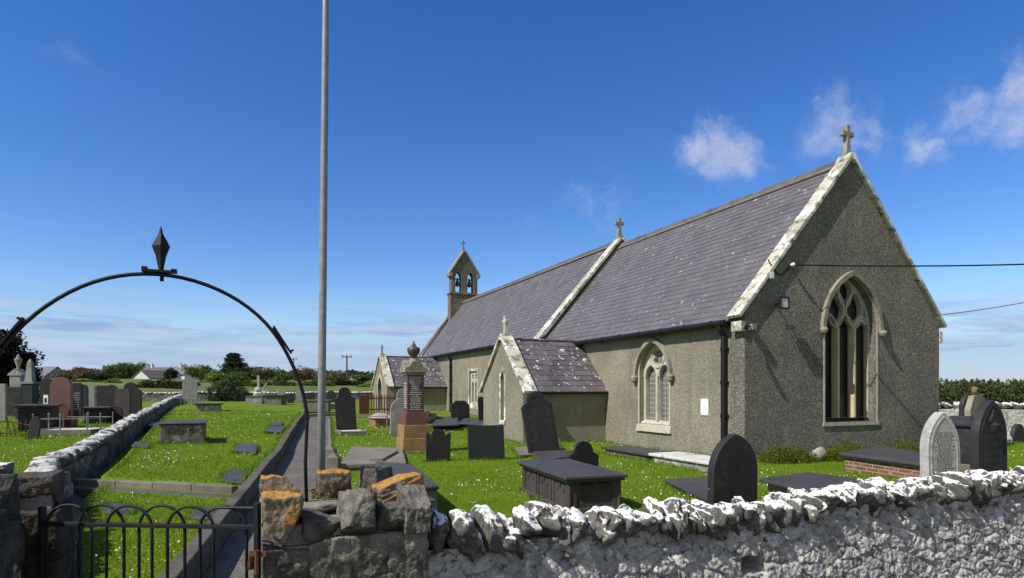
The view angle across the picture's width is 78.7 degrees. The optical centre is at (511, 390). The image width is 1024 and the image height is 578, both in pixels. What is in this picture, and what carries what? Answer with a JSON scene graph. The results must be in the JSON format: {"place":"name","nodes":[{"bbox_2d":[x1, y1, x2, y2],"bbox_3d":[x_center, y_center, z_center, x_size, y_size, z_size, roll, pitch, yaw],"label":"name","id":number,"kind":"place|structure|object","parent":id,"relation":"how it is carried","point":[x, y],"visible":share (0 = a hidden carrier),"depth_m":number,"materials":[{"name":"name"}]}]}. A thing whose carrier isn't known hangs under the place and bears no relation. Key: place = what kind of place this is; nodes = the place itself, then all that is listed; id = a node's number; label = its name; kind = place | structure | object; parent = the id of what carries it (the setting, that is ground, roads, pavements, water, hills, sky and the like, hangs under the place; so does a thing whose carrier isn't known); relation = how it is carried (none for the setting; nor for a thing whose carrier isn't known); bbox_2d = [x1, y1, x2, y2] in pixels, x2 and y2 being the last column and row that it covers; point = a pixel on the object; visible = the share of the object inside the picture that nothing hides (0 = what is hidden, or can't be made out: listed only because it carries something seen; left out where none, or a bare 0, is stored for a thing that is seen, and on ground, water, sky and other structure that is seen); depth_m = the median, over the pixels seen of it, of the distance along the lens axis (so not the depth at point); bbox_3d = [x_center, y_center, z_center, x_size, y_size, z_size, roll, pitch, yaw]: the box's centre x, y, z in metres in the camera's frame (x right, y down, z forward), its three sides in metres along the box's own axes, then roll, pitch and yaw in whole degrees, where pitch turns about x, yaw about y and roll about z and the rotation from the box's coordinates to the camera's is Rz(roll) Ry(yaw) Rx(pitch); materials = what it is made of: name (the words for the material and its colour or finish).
{"place":"outdoors","nodes":[
{"label":"outdoors","id":0,"kind":"place"},
{"bbox_2d":[81,401,303,577],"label":"lawn","id":1,"kind":"structure","parent":0,"point":[234,406],"depth_m":11.18,"materials":[{"name":"green plant"}]},
{"bbox_2d":[102,502,135,514],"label":"ledger slab","id":2,"kind":"structure","parent":1,"relation":"on","point":[115,505],"depth_m":8.32,"materials":[{"name":"stone"}]},
{"bbox_2d":[158,420,207,443],"bbox_3d":[-9.019,1.240,17.181,1.120,0.750,1.600,0,0,-24],"label":"chest tomb","id":3,"kind":"object","parent":1,"relation":"on","point":[187,431],"visible":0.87,"depth_m":16.53,"materials":[{"name":"stone"}]},
{"bbox_2d":[194,403,223,411],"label":"chest tomb","id":4,"kind":"object","parent":1,"relation":"on","point":[200,407],"visible":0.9,"depth_m":32.17,"materials":[{"name":"stone"}]},
{"bbox_2d":[220,470,246,484],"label":"ledger slab","id":5,"kind":"structure","parent":1,"relation":"on","point":[234,475],"depth_m":10.41,"materials":[{"name":"stone"}]},
{"bbox_2d":[233,444,257,453],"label":"ledger slab","id":6,"kind":"structure","parent":1,"relation":"on","point":[245,448],"depth_m":15.19,"materials":[{"name":"stone"}]},
{"bbox_2d":[245,396,264,403],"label":"chest tomb","id":7,"kind":"object","parent":1,"relation":"on","point":[255,399],"visible":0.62,"depth_m":50.90,"materials":[{"name":"stone"}]},
{"bbox_2d":[262,395,287,404],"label":"chest tomb","id":8,"kind":"object","parent":1,"relation":"on","point":[275,399],"visible":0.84,"depth_m":46.87,"materials":[{"name":"stone"}]},
{"bbox_2d":[301,400,331,411],"bbox_3d":[-11.551,0.921,36.905,1.600,0.700,1.000,0,0,-6],"label":"chest tomb","id":9,"kind":"object","parent":1,"relation":"on","point":[312,405],"visible":0.68,"depth_m":36.45,"materials":[{"name":"stone"}]},
{"bbox_2d":[39,378,372,400],"bbox_3d":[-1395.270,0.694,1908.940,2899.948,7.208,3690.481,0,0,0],"label":"field","id":10,"kind":"structure","parent":0,"point":[270,389],"depth_m":84.74,"materials":[{"name":"green plant"}]},
{"bbox_2d":[203,418,328,577],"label":"path","id":11,"kind":"structure","parent":0,"point":[230,560],"depth_m":11.55,"materials":[{"name":"grey concrete"}]},
{"bbox_2d":[0,388,1023,577],"bbox_3d":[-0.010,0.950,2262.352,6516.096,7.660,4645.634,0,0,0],"label":"ground","id":12,"kind":"structure","parent":0,"point":[145,404],"depth_m":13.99,"materials":[{"name":"green plant"}]},
{"bbox_2d":[0,384,6,422],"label":"headstone","id":13,"kind":"object","parent":12,"relation":"on","point":[3,402],"visible":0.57,"depth_m":26.95,"materials":[{"name":"grey stone"}]},
{"bbox_2d":[0,474,27,577],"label":"gate pier","id":14,"kind":"structure","parent":12,"relation":"on","point":[13,550],"depth_m":3.51,"materials":[{"name":"stone"}]},
{"bbox_2d":[7,354,25,415],"bbox_3d":[-25.313,-0.211,32.000,0.840,3.267,0.840,0,0,-6],"label":"urn memorial","id":15,"kind":"object","parent":12,"relation":"on","point":[14,389],"visible":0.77,"depth_m":31.63,"materials":[{"name":"stone"}]},
{"bbox_2d":[0,328,45,403],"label":"yew tree","id":16,"kind":"object","parent":12,"relation":"on","point":[10,353],"visible":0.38,"depth_m":41.62,"materials":[{"name":"green plant"}]},
{"bbox_2d":[15,359,39,418],"bbox_3d":[-23.154,-0.009,30.000,0.840,2.982,0.840,0,0,-6],"label":"obelisk","id":17,"kind":"object","parent":12,"relation":"on","point":[30,389],"visible":0.71,"depth_m":29.85,"materials":[{"name":"grey stone"}]},
{"bbox_2d":[19,351,42,400],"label":"yew tree","id":18,"kind":"object","parent":12,"relation":"on","point":[25,358],"visible":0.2,"depth_m":41.85,"materials":[{"name":"green plant"}]},
{"bbox_2d":[27,417,41,438],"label":"headstone","id":19,"kind":"object","parent":12,"relation":"on","point":[34,430],"visible":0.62,"depth_m":20.28,"materials":[{"name":"stone"}]},
{"bbox_2d":[12,404,63,431],"bbox_3d":[-17.766,1.122,23.442,1.300,1.180,2.000,0,0,-30],"label":"chest tomb","id":20,"kind":"object","parent":12,"relation":"on","point":[26,411],"visible":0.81,"depth_m":22.75,"materials":[{"name":"stone"}]},
{"bbox_2d":[0,462,85,577],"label":"gate pier","id":21,"kind":"structure","parent":12,"relation":"on","point":[52,490],"depth_m":3.80,"materials":[{"name":"stone"}]},
{"bbox_2d":[40,378,51,403],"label":"headstone","id":22,"kind":"object","parent":12,"relation":"on","point":[45,386],"visible":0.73,"depth_m":30.93,"materials":[{"name":"stone"}]},
{"bbox_2d":[37,367,61,378],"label":"house","id":23,"kind":"structure","parent":12,"relation":"on","point":[47,372],"depth_m":148.95,"materials":[{"name":"white ceramic"}]},
{"bbox_2d":[50,377,77,426],"bbox_3d":[-17.893,0.552,24.789,0.939,2.120,0.520,0,0,-8],"label":"headstone","id":24,"kind":"object","parent":12,"relation":"on","point":[61,390],"visible":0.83,"depth_m":24.70,"materials":[{"name":"red stone"}]},
{"bbox_2d":[51,369,80,380],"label":"broadleaf tree","id":25,"kind":"object","parent":12,"relation":"on","point":[65,373],"visible":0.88,"depth_m":89.48,"materials":[{"name":"green plant"}]},
{"bbox_2d":[27,427,107,435],"bbox_3d":[-15.641,1.510,22.340,2.000,0.300,2.000,0,0,-8],"label":"grave slab","id":26,"kind":"object","parent":12,"relation":"on","point":[56,431],"visible":0.38,"depth_m":21.43,"materials":[{"name":"stone"}]},
{"bbox_2d":[32,412,113,429],"bbox_3d":[-15.627,1.170,22.301,1.770,0.740,1.870,0,0,-8],"label":"grave railing","id":27,"kind":"object","parent":12,"relation":"on","point":[87,416],"visible":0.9,"depth_m":22.40,"materials":[{"name":"metal"}]},
{"bbox_2d":[73,383,82,416],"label":"headstone","id":28,"kind":"object","parent":12,"relation":"on","point":[77,398],"visible":0.81,"depth_m":30.94,"materials":[{"name":"stone"}]},
{"bbox_2d":[67,366,100,378],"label":"broadleaf tree","id":29,"kind":"object","parent":12,"relation":"on","point":[82,371],"visible":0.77,"depth_m":95.25,"materials":[{"name":"green plant"}]},
{"bbox_2d":[81,406,112,423],"bbox_3d":[-18.074,1.184,27.213,1.000,0.920,1.800,0,0,-28],"label":"chest tomb","id":30,"kind":"object","parent":12,"relation":"on","point":[96,410],"visible":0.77,"depth_m":26.54,"materials":[{"name":"stone"}]},
{"bbox_2d":[96,385,106,405],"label":"headstone","id":31,"kind":"object","parent":12,"relation":"on","point":[100,395],"visible":0.52,"depth_m":36.93,"materials":[{"name":"stone"}]},
{"bbox_2d":[87,373,116,380],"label":"broadleaf tree","id":32,"kind":"object","parent":12,"relation":"on","point":[98,376],"visible":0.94,"depth_m":94.23,"materials":[{"name":"green plant"}]},
{"bbox_2d":[24,394,181,481],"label":"dry stone wall","id":33,"kind":"structure","parent":12,"relation":"on","point":[93,456],"depth_m":13.63,"materials":[{"name":"grey stone"}]},
{"bbox_2d":[105,385,117,408],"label":"headstone","id":34,"kind":"object","parent":12,"relation":"on","point":[110,395],"visible":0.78,"depth_m":35.93,"materials":[{"name":"stone"}]},
{"bbox_2d":[109,406,122,422],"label":"headstone","id":35,"kind":"object","parent":12,"relation":"on","point":[118,412],"visible":0.79,"depth_m":27.46,"materials":[{"name":"stone"}]},
{"bbox_2d":[100,362,133,378],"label":"broadleaf tree","id":36,"kind":"object","parent":12,"relation":"on","point":[117,369],"visible":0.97,"depth_m":232.99,"materials":[{"name":"green plant"}]},
{"bbox_2d":[115,389,130,417],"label":"headstone","id":37,"kind":"object","parent":12,"relation":"on","point":[123,399],"visible":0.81,"depth_m":29.45,"materials":[{"name":"grey stone"}]},
{"bbox_2d":[123,382,141,413],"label":"headstone","id":38,"kind":"object","parent":12,"relation":"on","point":[136,399],"visible":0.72,"depth_m":31.47,"materials":[{"name":"stone"}]},
{"bbox_2d":[123,361,150,377],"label":"broadleaf tree","id":39,"kind":"object","parent":12,"relation":"on","point":[136,368],"visible":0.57,"depth_m":237.59,"materials":[{"name":"green plant"}]},
{"bbox_2d":[73,486,230,498],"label":"lawn kerb slab","id":40,"kind":"structure","parent":12,"relation":"on","point":[81,491],"depth_m":9.81,"materials":[{"name":"grey concrete"}]},
{"bbox_2d":[131,370,175,378],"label":"house","id":41,"kind":"structure","parent":12,"relation":"on","point":[148,374],"depth_m":190.75,"materials":[{"name":"white ceramic"}]},
{"bbox_2d":[73,478,237,493],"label":"lawn kerb","id":42,"kind":"structure","parent":12,"relation":"on","point":[195,487],"depth_m":9.99,"materials":[{"name":"stone"}]},
{"bbox_2d":[137,378,182,388],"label":"bush","id":43,"kind":"object","parent":12,"relation":"on","point":[165,383],"visible":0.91,"depth_m":77.85,"materials":[{"name":"green plant"}]},
{"bbox_2d":[182,377,197,403],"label":"headstone","id":44,"kind":"object","parent":12,"relation":"on","point":[189,387],"visible":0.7,"depth_m":51.57,"materials":[{"name":"grey stone"}]},
{"bbox_2d":[181,364,213,381],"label":"broadleaf tree","id":45,"kind":"object","parent":12,"relation":"on","point":[199,371],"visible":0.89,"depth_m":96.75,"materials":[{"name":"green plant"}]},
{"bbox_2d":[39,391,372,401],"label":"dry stone wall","id":46,"kind":"structure","parent":12,"relation":"on","point":[152,396],"depth_m":60.79,"materials":[{"name":"grey stone"}]},
{"bbox_2d":[203,369,224,382],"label":"bush","id":47,"kind":"object","parent":12,"relation":"on","point":[214,375],"visible":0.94,"depth_m":91.56,"materials":[{"name":"green plant"}]},
{"bbox_2d":[78,368,373,379],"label":"distant wood","id":48,"kind":"object","parent":12,"relation":"on","point":[352,371],"visible":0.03,"depth_m":333.59,"materials":[{"name":"green plant"}]},
{"bbox_2d":[204,378,253,401],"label":"bush","id":49,"kind":"object","parent":12,"relation":"on","point":[238,393],"visible":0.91,"depth_m":60.05,"materials":[{"name":"green plant"}]},
{"bbox_2d":[157,411,304,577],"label":"path kerb","id":50,"kind":"structure","parent":12,"relation":"on","point":[246,492],"depth_m":7.43,"materials":[{"name":"grey concrete"}]},
{"bbox_2d":[216,352,250,377],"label":"conifer tree","id":51,"kind":"object","parent":12,"relation":"on","point":[233,362],"visible":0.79,"depth_m":104.10,"materials":[{"name":"green plant"}]},
{"bbox_2d":[219,371,251,381],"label":"broadleaf tree","id":52,"kind":"object","parent":12,"relation":"on","point":[235,375],"visible":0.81,"depth_m":87.35,"materials":[{"name":"green plant"}]},
{"bbox_2d":[250,367,280,380],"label":"tree","id":53,"kind":"object","parent":12,"relation":"on","point":[264,374],"visible":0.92,"depth_m":97.25,"materials":[{"name":"green plant"}]},
{"bbox_2d":[261,380,296,385],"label":"bush","id":54,"kind":"object","parent":12,"relation":"on","point":[281,383],"visible":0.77,"depth_m":89.81,"materials":[{"name":"green plant"}]},
{"bbox_2d":[268,373,294,381],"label":"broadleaf tree","id":55,"kind":"object","parent":12,"relation":"on","point":[284,376],"visible":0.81,"depth_m":95.00,"materials":[{"name":"green plant"}]},
{"bbox_2d":[286,365,317,381],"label":"broadleaf tree","id":56,"kind":"object","parent":12,"relation":"on","point":[305,374],"visible":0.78,"depth_m":99.49,"materials":[{"name":"green plant"}]},
{"bbox_2d":[317,0,328,469],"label":"flagpole","id":57,"kind":"object","parent":12,"relation":"on","point":[321,434],"visible":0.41,"depth_m":5.00,"materials":[{"name":"metal"}]},
{"bbox_2d":[312,370,357,383],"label":"tree","id":58,"kind":"object","parent":12,"relation":"on","point":[334,375],"visible":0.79,"depth_m":95.15,"materials":[{"name":"green plant"}]},
{"bbox_2d":[334,387,356,429],"bbox_3d":[-6.286,0.817,23.569,0.753,1.871,0.100,-3,-2,-24],"label":"headstone","id":59,"kind":"object","parent":12,"relation":"on","point":[345,410],"visible":0.88,"depth_m":23.52,"materials":[{"name":"stone"}]},
{"bbox_2d":[259,465,434,577],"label":"gate pier","id":60,"kind":"structure","parent":12,"relation":"on","point":[377,524],"depth_m":3.86,"materials":[{"name":"stone"}]},
{"bbox_2d":[38,502,266,577],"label":"iron gate","id":61,"kind":"structure","parent":60,"relation":"attached to","point":[44,523],"depth_m":3.64,"materials":[{"name":"black metal"}]},
{"bbox_2d":[0,226,308,501],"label":"gate arch","id":62,"kind":"structure","parent":60,"relation":"on","point":[160,246],"depth_m":3.74,"materials":[{"name":"paint"}]},
{"bbox_2d":[325,444,405,470],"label":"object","id":63,"kind":"object","parent":12,"relation":"on","point":[357,457],"visible":0.63,"depth_m":14.62,"materials":[{"name":"stone"}]},
{"bbox_2d":[359,394,396,413],"bbox_3d":[-6.854,0.779,35.124,3.443,1.080,0.075,0,0,-24],"label":"picket fence","id":64,"kind":"object","parent":12,"relation":"on","point":[364,405],"visible":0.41,"depth_m":34.66,"materials":[{"name":"brown metal"}]},
{"bbox_2d":[369,413,389,427],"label":"pedestal tomb","id":65,"kind":"object","parent":12,"relation":"on","point":[379,422],"visible":0.54,"depth_m":26.09,"materials":[{"name":"yellow stone"}]},
{"bbox_2d":[390,398,402,435],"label":"headstone","id":66,"kind":"object","parent":12,"relation":"on","point":[396,408],"visible":0.59,"depth_m":22.16,"materials":[{"name":"grey stone"}]},
{"bbox_2d":[375,462,438,509],"bbox_3d":[-1.716,1.628,9.844,0.712,0.656,3.384,0,0,-15],"label":"ledger tomb","id":67,"kind":"object","parent":12,"relation":"on","point":[431,486],"visible":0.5,"depth_m":9.86,"materials":[{"name":"stone"}]},
{"bbox_2d":[396,341,429,453],"bbox_3d":[-2.765,0.223,17.534,1.000,3.215,1.000,0,0,-24],"label":"urn monument","id":68,"kind":"object","parent":12,"relation":"on","point":[413,427],"visible":0.97,"depth_m":17.28,"materials":[{"name":"stone"}]},
{"bbox_2d":[425,429,450,461],"bbox_3d":[-1.796,1.406,15.166,0.624,0.945,0.070,3,-7,-24],"label":"headstone","id":69,"kind":"object","parent":12,"relation":"on","point":[438,443],"visible":0.9,"depth_m":15.14,"materials":[{"name":"stone"}]},
{"bbox_2d":[430,417,458,429],"bbox_3d":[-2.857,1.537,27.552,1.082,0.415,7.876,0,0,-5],"label":"table tomb","id":70,"kind":"object","parent":12,"relation":"on","point":[447,423],"visible":0.64,"depth_m":24.62,"materials":[{"name":"stone"}]},
{"bbox_2d":[450,401,469,420],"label":"headstone","id":71,"kind":"object","parent":12,"relation":"on","point":[460,410],"visible":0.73,"depth_m":30.24,"materials":[{"name":"stone"}]},
{"bbox_2d":[459,418,482,427],"bbox_3d":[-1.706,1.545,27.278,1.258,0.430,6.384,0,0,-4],"label":"table tomb","id":72,"kind":"object","parent":12,"relation":"on","point":[465,422],"visible":0.35,"depth_m":25.70,"materials":[{"name":"stone"}]},
{"bbox_2d":[467,425,504,459],"bbox_3d":[-0.648,1.395,15.730,0.972,1.015,0.060,0,-6,-24],"label":"headstone","id":73,"kind":"object","parent":12,"relation":"on","point":[485,441],"visible":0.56,"depth_m":15.71,"materials":[{"name":"black stone"}]},
{"bbox_2d":[2,411,1023,577],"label":"daisies","id":74,"kind":"object","parent":12,"relation":"on","point":[353,486],"visible":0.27,"depth_m":13.17,"materials":[{"name":"white plant"}]},
{"bbox_2d":[521,391,559,452],"bbox_3d":[0.761,0.974,17.043,0.926,1.913,0.088,-8,-4,-24],"label":"headstone","id":75,"kind":"object","parent":12,"relation":"on","point":[537,413],"visible":0.89,"depth_m":17.01,"materials":[{"name":"stone"}]},
{"bbox_2d":[534,444,569,459],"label":"ledger slab","id":76,"kind":"structure","parent":12,"relation":"on","point":[562,453],"depth_m":16.01,"materials":[{"name":"stone"}]},
{"bbox_2d":[517,459,627,512],"bbox_3d":[0.882,1.581,9.879,0.980,0.740,2.150,0,0,-18],"label":"chest tomb","id":77,"kind":"object","parent":12,"relation":"on","point":[571,483],"visible":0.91,"depth_m":9.08,"materials":[{"name":"grey stone"}]},
{"bbox_2d":[566,441,598,465],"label":"headstone","id":78,"kind":"object","parent":12,"relation":"on","point":[582,451],"visible":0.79,"depth_m":12.54,"materials":[{"name":"stone"}]},
{"bbox_2d":[601,445,668,459],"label":"ledger slab","id":79,"kind":"structure","parent":12,"relation":"on","point":[633,452],"depth_m":16.23,"materials":[{"name":"stone"}]},
{"bbox_2d":[371,124,946,458],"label":"church","id":80,"kind":"structure","parent":12,"relation":"on","point":[647,340],"depth_m":17.84,"materials":[{"name":"stone"}]},
{"bbox_2d":[468,368,477,408],"bbox_3d":[-2.094,-0.085,35.391,0.265,2.290,1.560,0,0,-24],"label":"nave window","id":81,"kind":"structure","parent":80,"relation":"in","point":[474,375],"depth_m":35.52,"materials":[{"name":"beige glass"}]},
{"bbox_2d":[630,338,674,433],"bbox_3d":[4.297,-0.160,18.712,0.510,2.820,2.008,0,0,-24],"label":"south window","id":82,"kind":"structure","parent":80,"relation":"in","point":[658,370],"depth_m":18.82,"materials":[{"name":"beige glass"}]},
{"bbox_2d":[773,296,789,308],"bbox_3d":[6.714,-2.170,15.613,0.354,0.300,0.300,0,0,-24],"label":"floodlight","id":83,"kind":"object","parent":80,"relation":"attached to","point":[782,302],"visible":1,"depth_m":15.49,"materials":[{"name":"paint"}]},
{"bbox_2d":[820,270,886,425],"bbox_3d":[9.129,-1.137,16.940,2.490,4.175,0.565,0,0,-24],"label":"east window","id":84,"kind":"structure","parent":80,"relation":"in","point":[844,326],"depth_m":17.15,"materials":[{"name":"stone"}]},
{"bbox_2d":[648,451,710,471],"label":"ledger slab","id":85,"kind":"structure","parent":12,"relation":"on","point":[695,461],"depth_m":14.24,"materials":[{"name":"white stone"}]},
{"bbox_2d":[664,477,707,502],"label":"ledger slab","id":86,"kind":"structure","parent":12,"relation":"on","point":[697,487],"depth_m":10.67,"materials":[{"name":"stone"}]},
{"bbox_2d":[423,466,1023,577],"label":"rubble wall","id":87,"kind":"structure","parent":12,"relation":"on","point":[966,524],"depth_m":5.29,"materials":[{"name":"stone"}]},
{"bbox_2d":[707,433,757,504],"bbox_3d":[3.147,1.259,8.891,0.812,1.281,0.130,0,1,-24],"label":"headstone","id":88,"kind":"object","parent":12,"relation":"on","point":[732,469],"visible":0.84,"depth_m":8.80,"materials":[{"name":"stone"}]},
{"bbox_2d":[756,444,819,463],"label":"moss bank","id":89,"kind":"structure","parent":12,"relation":"on","point":[782,456],"depth_m":15.06,"materials":[{"name":"green plant"}]},
{"bbox_2d":[759,472,864,493],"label":"ledger slab","id":90,"kind":"structure","parent":12,"relation":"on","point":[804,480],"depth_m":10.02,"materials":[{"name":"stone"}]},
{"bbox_2d":[809,447,826,461],"bbox_3d":[7.630,1.617,15.575,0.417,0.416,0.359,0,0,-24],"label":"boulder","id":91,"kind":"object","parent":12,"relation":"on","point":[821,452],"visible":0.74,"depth_m":15.43,"materials":[{"name":"beige stone"}]},
{"bbox_2d":[821,438,865,461],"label":"moss bank","id":92,"kind":"structure","parent":12,"relation":"on","point":[834,454],"depth_m":15.74,"materials":[{"name":"green plant"}]},
{"bbox_2d":[839,446,919,478],"bbox_3d":[8.187,1.647,13.236,3.270,0.595,1.889,0,0,-43],"label":"brick tomb","id":93,"kind":"object","parent":12,"relation":"on","point":[888,462],"visible":0.47,"depth_m":12.73,"materials":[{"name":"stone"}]},
{"bbox_2d":[886,436,920,451],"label":"moss bank","id":94,"kind":"structure","parent":12,"relation":"on","point":[910,446],"depth_m":16.90,"materials":[{"name":"green plant"}]},
{"bbox_2d":[920,412,960,477],"bbox_3d":[7.281,1.129,10.608,0.753,1.517,0.168,0,-1,-19],"label":"headstone","id":95,"kind":"object","parent":12,"relation":"on","point":[939,446],"visible":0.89,"depth_m":10.53,"materials":[{"name":"stone"}]},
{"bbox_2d":[949,416,973,472],"bbox_3d":[9.562,1.199,13.200,0.720,1.300,0.720,0,0,-27],"label":"pedestal tomb","id":96,"kind":"object","parent":12,"relation":"on","point":[962,424],"visible":0.09,"depth_m":12.92,"materials":[{"name":"stone"}]},
{"bbox_2d":[964,387,983,415],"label":"headstone","id":97,"kind":"object","parent":12,"relation":"on","point":[975,400],"visible":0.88,"depth_m":16.19,"materials":[{"name":"stone"}]},
{"bbox_2d":[939,378,1023,405],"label":"hedge","id":98,"kind":"object","parent":12,"relation":"on","point":[990,389],"visible":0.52,"depth_m":150.60,"materials":[{"name":"green plant"}]},
{"bbox_2d":[939,401,1023,431],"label":"dry stone wall","id":99,"kind":"structure","parent":12,"relation":"on","point":[1013,413],"depth_m":24.61,"materials":[{"name":"white stone"}]},
{"bbox_2d":[970,400,1006,471],"bbox_3d":[8.886,1.032,11.555,0.984,1.702,0.266,0,0,-27],"label":"headstone","id":100,"kind":"object","parent":12,"relation":"on","point":[988,441],"visible":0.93,"depth_m":11.46,"materials":[{"name":"stone"}]},
{"bbox_2d":[1010,424,1023,442],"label":"headstone","id":101,"kind":"object","parent":12,"relation":"on","point":[1017,432],"visible":0.82,"depth_m":20.57,"materials":[{"name":"stone"}]},
{"bbox_2d":[0,0,1023,385],"label":"sky","id":102,"kind":"structure","parent":0,"point":[520,132],"materials":[{"name":"blue"}]},
{"bbox_3d":[7.164,-3.190,15.877,0.176,0.095,0.179,0,0,-24],"label":"insulator","id":103,"kind":"object","parent":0,"visible":0},
{"bbox_2d":[795,264,1023,266],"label":"supply cable","id":104,"kind":"object","parent":103,"relation":"attached to","point":[906,265],"visible":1,"depth_m":15.74,"materials":[{"name":"black rubber"}]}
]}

